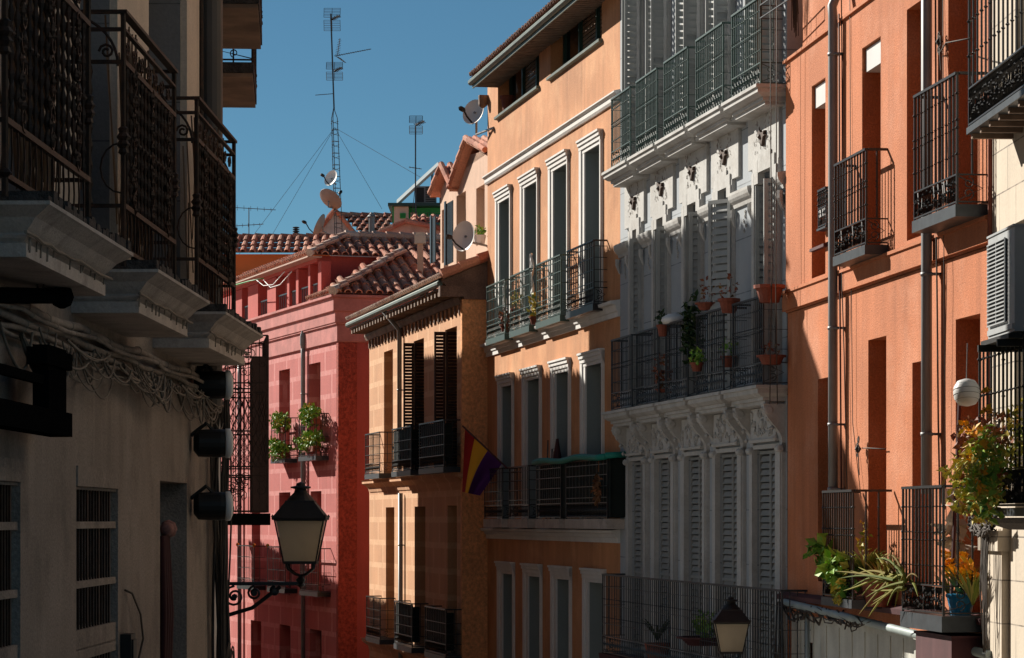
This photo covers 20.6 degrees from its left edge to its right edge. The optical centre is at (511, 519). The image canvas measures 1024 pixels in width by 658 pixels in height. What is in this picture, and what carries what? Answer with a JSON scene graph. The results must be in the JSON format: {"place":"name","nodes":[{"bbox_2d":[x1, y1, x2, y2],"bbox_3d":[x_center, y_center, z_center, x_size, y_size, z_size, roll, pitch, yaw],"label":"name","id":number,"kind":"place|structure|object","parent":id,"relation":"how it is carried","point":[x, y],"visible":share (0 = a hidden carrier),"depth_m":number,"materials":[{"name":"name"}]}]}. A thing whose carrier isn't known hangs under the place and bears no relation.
{"place":"outdoors","nodes":[
{"label":"outdoors","id":0,"kind":"place"},
{"bbox_2d":[214,335,269,657],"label":"shaded house","id":1,"kind":"structure","parent":0,"point":[258,443],"depth_m":38.10,"materials":[{"name":"wood"}]},
{"bbox_2d":[310,209,391,256],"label":"gabled house","id":2,"kind":"structure","parent":0,"point":[370,222],"depth_m":82.62,"materials":[{"name":"brown tile"}]},
{"bbox_2d":[223,0,549,253],"label":"sky","id":3,"kind":"structure","parent":0,"point":[421,56],"materials":[{"name":"blue"}]},
{"bbox_3d":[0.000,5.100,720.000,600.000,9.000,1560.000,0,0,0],"label":"ground","id":4,"kind":"structure","parent":0,"visible":0},
{"bbox_2d":[0,0,262,657],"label":"grey building","id":5,"kind":"structure","parent":4,"relation":"on","point":[104,491],"depth_m":14.45,"materials":[{"name":"paint"}]},
{"bbox_2d":[0,457,22,657],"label":"window","id":6,"kind":"structure","parent":5,"relation":"in","point":[11,469],"depth_m":12.32,"materials":[{"name":"metal"}]},
{"bbox_2d":[0,284,73,436],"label":"iron bracket","id":7,"kind":"object","parent":5,"relation":"attached to","point":[46,414],"visible":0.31,"depth_m":11.97,"materials":[{"name":"black metal"}]},
{"bbox_2d":[0,0,84,193],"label":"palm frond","id":8,"kind":"object","parent":5,"relation":"attached to","point":[21,160],"visible":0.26,"depth_m":11.62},
{"bbox_2d":[74,465,119,657],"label":"window","id":9,"kind":"structure","parent":5,"relation":"in","point":[96,490],"depth_m":14.64,"materials":[{"name":"wood"}]},
{"bbox_2d":[0,304,223,428],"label":"conduit bundle","id":10,"kind":"object","parent":5,"relation":"attached to","point":[69,331],"visible":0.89,"depth_m":14.28,"materials":[{"name":"grey plastic"}]},
{"bbox_2d":[120,633,136,657],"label":"meter box","id":11,"kind":"object","parent":5,"relation":"attached to","point":[128,645],"visible":1,"depth_m":15.23,"materials":[{"name":"plastic"}]},
{"bbox_2d":[124,589,143,657],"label":"loose cable","id":12,"kind":"object","parent":5,"relation":"attached to","point":[141,622],"visible":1,"depth_m":15.68,"materials":[{"name":"black rubber"}]},
{"bbox_2d":[104,15,164,259],"bbox_3d":[-1.928,-1.869,14.502,0.074,1.228,1.865,0,0,1],"label":"palm frond","id":13,"kind":"object","parent":5,"relation":"on","point":[136,67],"visible":0.18,"depth_m":14.29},
{"bbox_2d":[160,520,176,657],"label":"hanging bundle","id":14,"kind":"object","parent":5,"relation":"hanging from","point":[168,529],"visible":0.98,"depth_m":16.96,"materials":[{"name":"fabric"}]},
{"bbox_2d":[182,113,223,302],"bbox_3d":[-1.884,-1.870,17.374,0.073,1.230,1.696,0,0,1],"label":"palm frond","id":15,"kind":"object","parent":5,"relation":"attached to","point":[206,143],"visible":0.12,"depth_m":16.96,"materials":[{"name":"beige plant"}]},
{"bbox_2d":[190,484,232,520],"bbox_3d":[-1.937,-0.109,18.196,0.282,0.237,0.192,0,0,-12],"label":"floodlight","id":16,"kind":"object","parent":5,"relation":"attached to","point":[210,505],"visible":1,"depth_m":18.13,"materials":[{"name":"black plastic"}]},
{"bbox_2d":[190,421,232,457],"bbox_3d":[-1.937,-0.515,18.196,0.282,0.237,0.192,0,0,-12],"label":"floodlight","id":17,"kind":"object","parent":5,"relation":"attached to","point":[210,442],"visible":1,"depth_m":18.13,"materials":[{"name":"black plastic"}]},
{"bbox_2d":[193,364,232,399],"bbox_3d":[-1.937,-0.891,18.196,0.282,0.237,0.192,0,0,-12],"label":"floodlight","id":18,"kind":"object","parent":5,"relation":"attached to","point":[217,385],"visible":0.87,"depth_m":18.13,"materials":[{"name":"black plastic"}]},
{"bbox_2d":[210,399,234,657],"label":"drainpipe","id":19,"kind":"object","parent":5,"relation":"attached to","point":[221,581],"visible":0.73,"depth_m":19.11,"materials":[{"name":"black metal"}]},
{"bbox_2d":[229,482,329,615],"bbox_3d":[-1.656,0.245,19.600,0.765,1.015,0.384,0,0,0],"label":"street lantern","id":20,"kind":"object","parent":5,"relation":"attached to","point":[300,517],"visible":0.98,"depth_m":19.48,"materials":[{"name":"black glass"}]},
{"bbox_2d":[223,0,262,107],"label":"building","id":21,"kind":"structure","parent":4,"relation":"on","point":[242,24],"depth_m":22.20,"materials":[{"name":"brown concrete"}]},
{"bbox_2d":[223,233,353,284],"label":"orange house","id":22,"kind":"structure","parent":4,"relation":"on","point":[245,262],"depth_m":76.01,"materials":[{"name":"ceramic"}]},
{"bbox_2d":[236,206,273,233],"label":"tv aerial","id":23,"kind":"object","parent":22,"relation":"on","point":[259,224],"visible":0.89,"depth_m":77.99,"materials":[{"name":"grey metal"}]},
{"bbox_2d":[293,227,298,242],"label":"stove pipe","id":24,"kind":"object","parent":22,"relation":"on","point":[295,229],"visible":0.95,"depth_m":76.94,"materials":[{"name":"black metal"}]},
{"bbox_2d":[239,8,420,253],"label":"aerial mast","id":25,"kind":"object","parent":22,"relation":"attached to","point":[333,73],"visible":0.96,"depth_m":79.98,"materials":[{"name":"grey metal"}]},
{"bbox_2d":[302,214,327,233],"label":"satellite dish","id":26,"kind":"object","parent":25,"relation":"attached to","point":[318,227],"visible":0.92,"depth_m":78.90,"materials":[{"name":"brown metal"}]},
{"bbox_2d":[320,170,336,185],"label":"satellite dish","id":27,"kind":"object","parent":25,"relation":"attached to","point":[330,177],"visible":1,"depth_m":79.70,"materials":[{"name":"metal"}]},
{"bbox_2d":[320,189,341,209],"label":"satellite dish","id":28,"kind":"object","parent":25,"relation":"attached to","point":[330,198],"visible":1,"depth_m":79.45,"materials":[{"name":"brown metal"}]},
{"bbox_2d":[221,230,439,657],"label":"red building","id":29,"kind":"structure","parent":4,"relation":"on","point":[318,354],"depth_m":63.28,"materials":[{"name":"paint"}]},
{"bbox_2d":[256,271,284,285],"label":"clothes line","id":30,"kind":"object","parent":29,"relation":"attached to","point":[273,283],"visible":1,"depth_m":65.30,"materials":[{"name":"white plastic"}]},
{"bbox_2d":[263,271,291,287],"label":"clothes line","id":31,"kind":"object","parent":29,"relation":"attached to","point":[281,282],"visible":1,"depth_m":64.67,"materials":[{"name":"white plastic"}]},
{"bbox_2d":[269,411,291,433],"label":"balcony flowers","id":32,"kind":"object","parent":29,"relation":"on","point":[278,424],"visible":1,"depth_m":64.68,"materials":[{"name":"green plant"}]},
{"bbox_2d":[269,435,296,461],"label":"balcony flowers","id":33,"kind":"object","parent":29,"relation":"on","point":[277,449],"visible":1,"depth_m":64.59,"materials":[{"name":"green plant"}]},
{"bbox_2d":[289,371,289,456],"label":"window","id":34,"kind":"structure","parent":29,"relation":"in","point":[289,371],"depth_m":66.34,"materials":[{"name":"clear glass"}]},
{"bbox_2d":[291,429,324,453],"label":"balcony flowers","id":35,"kind":"object","parent":29,"relation":"on","point":[306,446],"visible":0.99,"depth_m":61.99,"materials":[{"name":"green plant"}]},
{"bbox_2d":[297,402,321,427],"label":"balcony flowers","id":36,"kind":"object","parent":29,"relation":"attached to","point":[308,412],"visible":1,"depth_m":61.81,"materials":[{"name":"green plant"}]},
{"bbox_2d":[388,203,439,224],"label":"rooftop hut","id":37,"kind":"object","parent":29,"relation":"on","point":[400,211],"visible":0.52,"depth_m":74.00,"materials":[{"name":"green paint"}]},
{"bbox_2d":[397,162,439,202],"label":"solar panel","id":38,"kind":"object","parent":37,"relation":"on","point":[419,182],"visible":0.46,"depth_m":74.31,"materials":[{"name":"white glass"}]},
{"bbox_2d":[416,186,436,202],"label":"air conditioner","id":39,"kind":"object","parent":37,"relation":"on","point":[422,196],"visible":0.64,"depth_m":73.98,"materials":[{"name":"black plastic"}]},
{"bbox_2d":[428,213,439,224],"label":"window","id":40,"kind":"structure","parent":37,"relation":"in","point":[437,214],"depth_m":74.24,"materials":[{"name":"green paint"}]},
{"bbox_2d":[414,232,425,295],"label":"chimney","id":41,"kind":"object","parent":29,"relation":"on","point":[419,239],"visible":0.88,"depth_m":62.44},
{"bbox_2d":[369,214,439,256],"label":"gabled roof","id":42,"kind":"structure","parent":4,"relation":"on","point":[415,223],"depth_m":70.00,"materials":[{"name":"tile"}]},
{"bbox_2d":[409,116,425,213],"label":"tv aerial","id":43,"kind":"object","parent":42,"relation":"on","point":[420,123],"visible":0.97,"depth_m":73.48,"materials":[{"name":"grey metal"}]},
{"bbox_2d":[345,251,488,657],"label":"ochre building","id":44,"kind":"structure","parent":4,"relation":"on","point":[427,597],"depth_m":51.43,"materials":[{"name":"paint"}]},
{"bbox_2d":[427,135,487,297],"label":"pink house","id":45,"kind":"structure","parent":4,"relation":"on","point":[459,188],"depth_m":52.34,"materials":[{"name":"clear paint"}]},
{"bbox_2d":[445,221,486,250],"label":"satellite dish","id":46,"kind":"object","parent":45,"relation":"attached to","point":[462,237],"visible":1,"depth_m":49.40,"materials":[{"name":"grey metal"}]},
{"bbox_2d":[474,223,485,244],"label":"potted plant","id":47,"kind":"object","parent":45,"relation":"on","point":[479,237],"visible":0.88,"depth_m":49.99,"materials":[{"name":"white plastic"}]},
{"bbox_2d":[468,0,624,657],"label":"peach building","id":48,"kind":"structure","parent":4,"relation":"on","point":[553,66],"depth_m":43.02,"materials":[{"name":"orange paint"}]},
{"bbox_2d":[458,99,493,134],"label":"satellite dish","id":49,"kind":"object","parent":48,"relation":"attached to","point":[472,110],"visible":1,"depth_m":48.69,"materials":[{"name":"metal"}]},
{"bbox_2d":[462,425,507,494],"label":"flag","id":50,"kind":"object","parent":48,"relation":"attached to","point":[480,460],"visible":1,"depth_m":46.91,"materials":[{"name":"multicoloured fabric"}]},
{"bbox_2d":[502,281,506,333],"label":"plastic sheet","id":51,"kind":"object","parent":48,"relation":"on","point":[504,305],"visible":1,"depth_m":46.08,"materials":[{"name":"plastic"}]},
{"bbox_2d":[498,307,512,331],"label":"potted plant","id":52,"kind":"object","parent":48,"relation":"on","point":[501,319],"visible":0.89,"depth_m":46.04,"materials":[{"name":"green plant"}]},
{"bbox_2d":[500,95,514,109],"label":"clay pot","id":53,"kind":"object","parent":48,"relation":"on","point":[507,100],"visible":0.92,"depth_m":46.93,"materials":[{"name":"brown ceramic"}]},
{"bbox_2d":[510,291,522,314],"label":"potted plant","id":54,"kind":"object","parent":48,"relation":"on","point":[511,309],"visible":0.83,"depth_m":45.29,"materials":[{"name":"green plant"}]},
{"bbox_2d":[509,56,538,101],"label":"window","id":55,"kind":"structure","parent":48,"relation":"in","point":[517,83],"depth_m":46.48,"materials":[{"name":"green paint"}]},
{"bbox_2d":[529,253,534,306],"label":"plastic sheet","id":56,"kind":"object","parent":48,"relation":"attached to","point":[531,262],"visible":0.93,"depth_m":43.90,"materials":[{"name":"white plastic"}]},
{"bbox_2d":[526,292,542,324],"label":"potted plant","id":57,"kind":"object","parent":48,"relation":"on","point":[532,317],"visible":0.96,"depth_m":43.46,"materials":[{"name":"green plant"}]},
{"bbox_2d":[545,439,560,518],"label":"folding chair","id":58,"kind":"object","parent":48,"relation":"on","point":[556,453],"visible":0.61,"depth_m":42.28,"materials":[{"name":"red wood"}]},
{"bbox_2d":[532,451,626,516],"bbox_3d":[0.933,-0.482,40.635,0.342,0.894,4.887,0,0,-11],"label":"balcony screen","id":59,"kind":"object","parent":48,"relation":"on","point":[616,487],"visible":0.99,"depth_m":39.63,"materials":[{"name":"fabric"}]},
{"bbox_2d":[590,461,602,507],"bbox_3d":[1.160,-0.473,38.621,0.174,0.662,0.259,0,0,2],"label":"dried garland","id":60,"kind":"object","parent":59,"relation":"hanging from","point":[596,486],"visible":1,"depth_m":38.58},
{"bbox_2d":[563,6,601,64],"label":"window","id":61,"kind":"structure","parent":48,"relation":"in","point":[573,41],"depth_m":42.59,"materials":[{"name":"green paint"}]},
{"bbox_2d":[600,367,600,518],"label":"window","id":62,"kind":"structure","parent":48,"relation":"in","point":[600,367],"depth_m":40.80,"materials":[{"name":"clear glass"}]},
{"bbox_2d":[599,0,812,657],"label":"white ornate building","id":63,"kind":"structure","parent":4,"relation":"on","point":[705,449],"depth_m":33.79,"materials":[{"name":"white paint"}]},
{"bbox_2d":[636,619,669,657],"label":"potted palm","id":64,"kind":"object","parent":63,"relation":"on","point":[657,639],"visible":0.5,"depth_m":35.60,"materials":[{"name":"ceramic"}]},
{"bbox_2d":[654,308,669,336],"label":"potted plant","id":65,"kind":"object","parent":63,"relation":"attached to","point":[661,329],"visible":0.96,"depth_m":34.82,"materials":[{"name":"green plant"}]},
{"bbox_2d":[652,354,672,392],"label":"potted plant","id":66,"kind":"object","parent":63,"relation":"on","point":[662,362],"visible":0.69,"depth_m":35.27,"materials":[{"name":"green plant"}]},
{"bbox_2d":[661,313,682,324],"bbox_3d":[1.996,-2.472,34.710,0.340,0.130,0.340,0,0,-10],"label":"plastic bag","id":67,"kind":"object","parent":63,"relation":"on","point":[668,318],"visible":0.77,"depth_m":34.59,"materials":[{"name":"white plastic"}]},
{"bbox_2d":[679,289,704,367],"bbox_3d":[2.152,-2.268,33.637,0.351,0.967,0.373,0,0,-10],"label":"potted plant","id":68,"kind":"object","parent":63,"relation":"on","point":[688,335],"visible":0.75,"depth_m":33.62,"materials":[{"name":"green plant"}]},
{"bbox_2d":[676,609,717,645],"bbox_3d":[2.277,1.264,33.145,0.686,0.423,0.709,0,0,-10],"label":"potted plant","id":69,"kind":"object","parent":63,"relation":"on","point":[690,641],"visible":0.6,"depth_m":33.00,"materials":[{"name":"green plant"}]},
{"bbox_2d":[689,347,706,371],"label":"potted plant","id":70,"kind":"object","parent":63,"relation":"on","point":[696,365],"visible":1,"depth_m":32.98,"materials":[{"name":"green plant"}]},
{"bbox_2d":[695,276,716,310],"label":"potted plant","id":71,"kind":"object","parent":63,"relation":"on","point":[704,306],"visible":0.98,"depth_m":32.83,"materials":[{"name":"orange plant"}]},
{"bbox_2d":[719,339,736,366],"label":"potted plant","id":72,"kind":"object","parent":63,"relation":"on","point":[728,361],"visible":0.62,"depth_m":32.45,"materials":[{"name":"green plant"}]},
{"bbox_2d":[718,273,739,312],"bbox_3d":[2.446,-2.549,31.808,0.252,0.443,0.289,0,0,-10],"label":"potted plant","id":73,"kind":"object","parent":63,"relation":"on","point":[726,304],"visible":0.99,"depth_m":31.74,"materials":[{"name":"orange plant"}]},
{"bbox_2d":[711,596,750,657],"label":"street lantern","id":74,"kind":"object","parent":63,"relation":"attached to","point":[730,621],"visible":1,"depth_m":30.16,"materials":[{"name":"white glass"}]},
{"bbox_2d":[753,284,785,302],"bbox_3d":[2.747,-2.408,30.127,0.335,0.187,0.343,0,0,-10],"label":"flower pot","id":75,"kind":"object","parent":63,"relation":"on","point":[763,292],"visible":0.95,"depth_m":30.02,"materials":[{"name":"ceramic"}]},
{"bbox_2d":[756,341,785,364],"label":"potted plant","id":76,"kind":"object","parent":63,"relation":"on","point":[765,359],"visible":0.9,"depth_m":30.30,"materials":[{"name":"orange plant"}]},
{"bbox_2d":[759,0,787,19],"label":"drying rack","id":77,"kind":"object","parent":63,"relation":"attached to","point":[761,4],"visible":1,"depth_m":30.38,"materials":[{"name":"grey metal"}]},
{"bbox_2d":[769,0,771,403],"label":"hanging rope","id":78,"kind":"object","parent":77,"relation":"hanging from","point":[771,204],"visible":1,"depth_m":29.96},
{"bbox_2d":[775,0,777,403],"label":"hanging rope","id":79,"kind":"object","parent":77,"relation":"hanging from","point":[775,205],"visible":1,"depth_m":29.73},
{"bbox_2d":[777,0,991,657],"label":"terracotta house","id":80,"kind":"structure","parent":4,"relation":"on","point":[917,156],"depth_m":26.14,"materials":[{"name":"orange paint"}]},
{"bbox_2d":[791,0,798,37],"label":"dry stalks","id":81,"kind":"object","parent":80,"relation":"hanging from","point":[794,7],"visible":1,"depth_m":29.91,"materials":[{"name":"brown plant"}]},
{"bbox_2d":[774,601,874,657],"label":"cable bundle","id":82,"kind":"object","parent":80,"relation":"attached to","point":[803,613],"visible":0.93,"depth_m":28.95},
{"bbox_2d":[802,533,861,598],"bbox_3d":[2.999,0.441,26.500,0.458,0.637,1.202,0,0,-7],"label":"succulent plant","id":83,"kind":"object","parent":80,"relation":"on","point":[828,564],"visible":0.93,"depth_m":26.20,"materials":[{"name":"green plant"}]},
{"bbox_2d":[831,589,844,604],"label":"moss tuft","id":84,"kind":"object","parent":80,"relation":"on","point":[837,599],"visible":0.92,"depth_m":26.29,"materials":[{"name":"green plant"}]},
{"bbox_2d":[838,14,841,489],"bbox_3d":[3.232,-2.624,27.790,0.034,4.740,0.185,0,0,3],"label":"wall cable","id":85,"kind":"object","parent":80,"relation":"attached to","point":[839,267],"depth_m":27.76,"materials":[{"name":"plastic"}]},
{"bbox_2d":[841,0,847,488],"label":"wall cable","id":86,"kind":"object","parent":80,"relation":"attached to","point":[841,253],"depth_m":27.65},
{"bbox_2d":[849,0,860,495],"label":"wall cable","id":87,"kind":"object","parent":80,"relation":"attached to","point":[851,289],"depth_m":27.38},
{"bbox_2d":[855,436,860,474],"bbox_3d":[3.305,-0.611,26.985,0.061,0.375,0.118,0,0,-7],"label":"wire clamp","id":88,"kind":"object","parent":80,"relation":"attached to","point":[857,448],"visible":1,"depth_m":26.96,"materials":[{"name":"grey metal"}]},
{"bbox_2d":[858,579,894,606],"bbox_3d":[3.366,0.673,25.890,0.370,0.250,0.380,0,0,-7],"label":"clay pot","id":89,"kind":"object","parent":80,"relation":"on","point":[883,602],"visible":0.4,"depth_m":25.77,"materials":[{"name":"brown ceramic"}]},
{"bbox_2d":[833,520,900,593],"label":"potted grass","id":90,"kind":"object","parent":89,"relation":"on","point":[872,562],"depth_m":25.97,"materials":[{"name":"plant"}]},
{"bbox_2d":[836,552,917,616],"bbox_3d":[3.178,0.562,24.358,0.268,0.593,2.061,0,0,-10],"label":"aloe plant","id":91,"kind":"object","parent":80,"relation":"on","point":[885,577],"visible":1,"depth_m":24.25,"materials":[{"name":"green plant"}]},
{"bbox_2d":[935,0,939,484],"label":"wall cable","id":92,"kind":"object","parent":80,"relation":"attached to","point":[937,288],"depth_m":24.23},
{"bbox_2d":[936,31,942,69],"bbox_3d":[3.649,-3.999,24.113,0.061,0.340,0.110,0,0,-7],"label":"wire clamp","id":93,"kind":"object","parent":80,"relation":"attached to","point":[939,41],"visible":1,"depth_m":24.09,"materials":[{"name":"grey metal"}]},
{"bbox_2d":[943,4,945,484],"bbox_3d":[3.688,-2.364,24.071,0.026,4.206,0.148,0,0,5],"label":"wall cable","id":94,"kind":"object","parent":80,"relation":"attached to","point":[943,272],"depth_m":24.03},
{"bbox_2d":[927,404,977,614],"bbox_3d":[3.625,-0.156,23.434,0.388,1.905,0.409,0,0,36],"label":"climbing plant","id":95,"kind":"object","parent":80,"relation":"on","point":[951,531],"visible":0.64,"depth_m":23.41,"materials":[{"name":"green plant"}]},
{"bbox_2d":[938,38,970,55],"bbox_3d":[3.601,-3.856,22.990,0.020,0.309,2.500,0,0,3],"label":"stay wire","id":96,"kind":"object","parent":80,"relation":"attached to","point":[953,41],"visible":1,"depth_m":23.10,"materials":[{"name":"grey metal"}]},
{"bbox_2d":[934,550,989,615],"bbox_3d":[3.666,0.518,23.061,0.448,0.541,1.226,0,0,-7],"label":"flower tub","id":97,"kind":"object","parent":80,"relation":"on","point":[972,592],"visible":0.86,"depth_m":22.98,"materials":[{"name":"blue plastic"}]},
{"bbox_2d":[966,0,1023,657],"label":"cream building","id":98,"kind":"structure","parent":4,"relation":"on","point":[996,115],"depth_m":21.69,"materials":[{"name":"paint"}]},
{"bbox_2d":[953,343,979,405],"bbox_3d":[3.413,-1.087,21.202,0.199,0.474,0.206,0,0,-2],"label":"paper lantern","id":99,"kind":"object","parent":98,"relation":"hanging from","point":[966,391],"visible":1,"depth_m":21.13,"materials":[{"name":"white paper"}]},
{"bbox_2d":[936,386,1022,526],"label":"flowering creeper","id":100,"kind":"object","parent":98,"relation":"attached to","point":[972,468],"visible":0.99,"depth_m":20.32,"materials":[{"name":"green plant"}]},
{"bbox_2d":[967,516,996,652],"bbox_3d":[3.721,0.511,22.351,0.067,1.088,0.910,0,0,-2],"label":"drainpipe","id":101,"kind":"object","parent":98,"relation":"attached to","point":[983,533],"visible":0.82,"depth_m":22.30,"materials":[{"name":"grey metal"}]},
{"bbox_2d":[977,224,1023,351],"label":"air conditioner","id":102,"kind":"object","parent":98,"relation":"attached to","point":[1005,286],"visible":1,"depth_m":20.12,"materials":[{"name":"grey metal"}]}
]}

